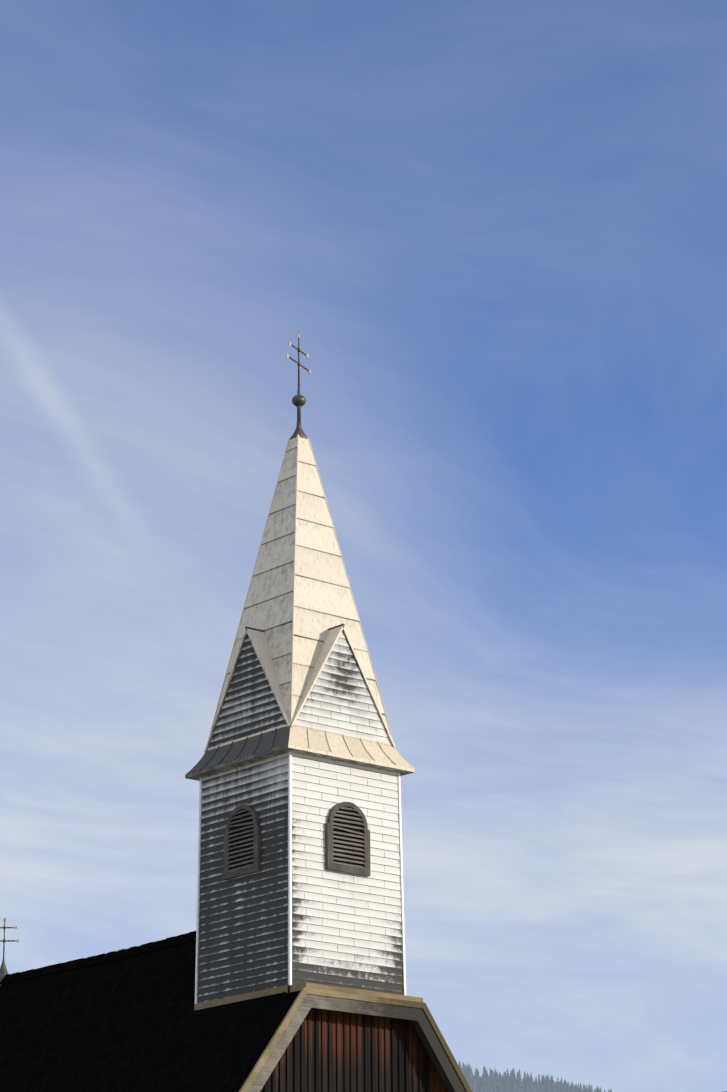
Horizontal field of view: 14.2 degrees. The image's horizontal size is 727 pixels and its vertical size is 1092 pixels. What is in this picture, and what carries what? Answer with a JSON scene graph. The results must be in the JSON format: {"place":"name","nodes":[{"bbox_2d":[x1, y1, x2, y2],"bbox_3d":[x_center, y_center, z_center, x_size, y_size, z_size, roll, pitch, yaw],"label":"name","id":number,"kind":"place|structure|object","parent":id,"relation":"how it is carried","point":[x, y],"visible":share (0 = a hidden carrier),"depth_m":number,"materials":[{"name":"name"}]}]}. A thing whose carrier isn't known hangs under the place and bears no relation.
{"place":"outdoors","nodes":[
{"label":"outdoors","id":0,"kind":"place"},
{"bbox_2d":[0,0,726,1091],"label":"sky","id":1,"kind":"structure","parent":0,"point":[491,234],"materials":[{"name":"blue"}]},
{"bbox_3d":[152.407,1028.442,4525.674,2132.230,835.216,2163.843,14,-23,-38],"label":"mountain","id":2,"kind":"structure","parent":0,"visible":0},
{"bbox_2d":[458,1060,611,1091],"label":"mountain conifers","id":3,"kind":"object","parent":2,"relation":"on","point":[493,1081],"visible":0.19,"depth_m":5130.35,"materials":[{"name":"green plant"}]},
{"label":"ground","id":4,"kind":"structure","parent":0,"visible":0},
{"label":"church walls","id":5,"kind":"object","parent":4,"relation":"on","visible":0},
{"bbox_2d":[0,931,453,1091],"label":"church roof","id":6,"kind":"structure","parent":5,"relation":"on","point":[130,1019],"depth_m":49.05,"materials":[{"name":"black"}]},
{"bbox_2d":[0,959,7,985],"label":"ridge finial","id":7,"kind":"object","parent":6,"relation":"on","point":[3,971],"visible":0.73,"depth_m":54.17,"materials":[{"name":"grey metal"}]},
{"bbox_2d":[0,918,18,958],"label":"cross","id":8,"kind":"object","parent":7,"relation":"on","point":[4,927],"visible":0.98,"depth_m":54.41,"materials":[{"name":"metal"}]},
{"bbox_2d":[198,755,402,997],"bbox_3d":[-1.031,7.373,47.483,2.472,7.620,2.472,14,-23,-38],"label":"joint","id":9,"kind":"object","parent":6,"relation":"on","point":[299,882],"visible":0.11,"depth_m":47.18,"materials":[{"name":"grey wood"}]},
{"bbox_2d":[223,804,260,879],"bbox_3d":[-1.983,4.798,47.476,0.063,1.172,0.910,14,-23,-38],"label":"louvered window","id":10,"kind":"structure","parent":9,"relation":"attached to","point":[242,846],"depth_m":47.47,"materials":[{"name":"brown wood"}]},
{"bbox_2d":[210,447,387,745],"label":"panel seams","id":11,"kind":"object","parent":9,"relation":"on","point":[299,664],"visible":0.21,"depth_m":48.42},
{"bbox_2d":[207,436,391,750],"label":"spire sheets","id":12,"kind":"object","parent":11,"relation":"attached to","point":[332,599],"visible":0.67,"depth_m":49.20,"materials":[{"name":"beige metal"}]},
{"bbox_2d":[290,421,306,439],"bbox_3d":[-1.121,-1.989,50.512,0.252,0.360,0.252,14,-23,-38],"label":"finial base","id":13,"kind":"object","parent":12,"relation":"on","point":[299,431],"visible":0.71,"depth_m":50.44,"materials":[{"name":"grey metal"}]},
{"bbox_2d":[292,384,305,420],"bbox_3d":[-1.125,-2.479,50.671,0.250,0.710,0.250,14,-23,-38],"label":"finial ball","id":14,"kind":"object","parent":13,"relation":"on","point":[298,400],"visible":0.98,"depth_m":50.60,"materials":[{"name":"grey metal"}]},
{"bbox_2d":[286,333,310,383],"bbox_3d":[-1.133,-3.297,50.936,0.900,1.050,0.046,31,-36,-58],"label":"cross","id":15,"kind":"object","parent":14,"relation":"on","point":[295,361],"visible":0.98,"depth_m":50.90,"materials":[{"name":"metal"}]},
{"bbox_2d":[209,632,390,747],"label":"gablet shingles","id":16,"kind":"object","parent":11,"relation":"attached to","point":[309,701],"visible":0.54,"depth_m":48.25,"materials":[{"name":"white wood"}]},
{"bbox_2d":[204,623,395,751],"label":"gablet roofs","id":17,"kind":"structure","parent":11,"relation":"attached to","point":[257,637],"depth_m":48.42,"materials":[{"name":"beige metal"}]},
{"bbox_2d":[185,726,414,780],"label":"flared eave roof","id":18,"kind":"structure","parent":9,"relation":"on","point":[306,741],"depth_m":47.82,"materials":[{"name":"beige metal"}]},
{"bbox_2d":[208,434,393,741],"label":"spire hip rolls","id":19,"kind":"object","parent":18,"relation":"on","point":[294,588],"visible":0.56,"depth_m":49.35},
{"bbox_2d":[197,752,403,1003],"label":"tower wall","id":20,"kind":"structure","parent":9,"relation":"attached to","point":[330,963],"depth_m":47.15,"materials":[{"name":"white wood"}]},
{"bbox_2d":[195,751,405,1003],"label":"tower corner trim","id":21,"kind":"structure","parent":9,"relation":"attached to","point":[290,875],"depth_m":47.57,"materials":[{"name":"white wood"}]},
{"bbox_2d":[194,983,422,1009],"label":"tower base trim","id":22,"kind":"structure","parent":9,"relation":"attached to","point":[257,994],"depth_m":46.38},
{"bbox_2d":[325,802,370,875],"bbox_3d":[-0.254,4.743,47.357,0.910,1.172,0.063,14,-23,-38],"label":"louvered window","id":23,"kind":"structure","parent":9,"relation":"attached to","point":[347,840],"depth_m":47.34,"materials":[{"name":"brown wood"}]},
{"bbox_2d":[260,1008,447,1091],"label":"gable wall boards","id":24,"kind":"object","parent":6,"relation":"attached to","point":[331,1051],"visible":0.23,"depth_m":46.29,"materials":[{"name":"brown wood"}]},
{"bbox_2d":[239,987,471,1091],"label":"rake fascia","id":25,"kind":"structure","parent":6,"relation":"attached to","point":[306,1001],"depth_m":46.01,"materials":[{"name":"grey wood"}]}
]}

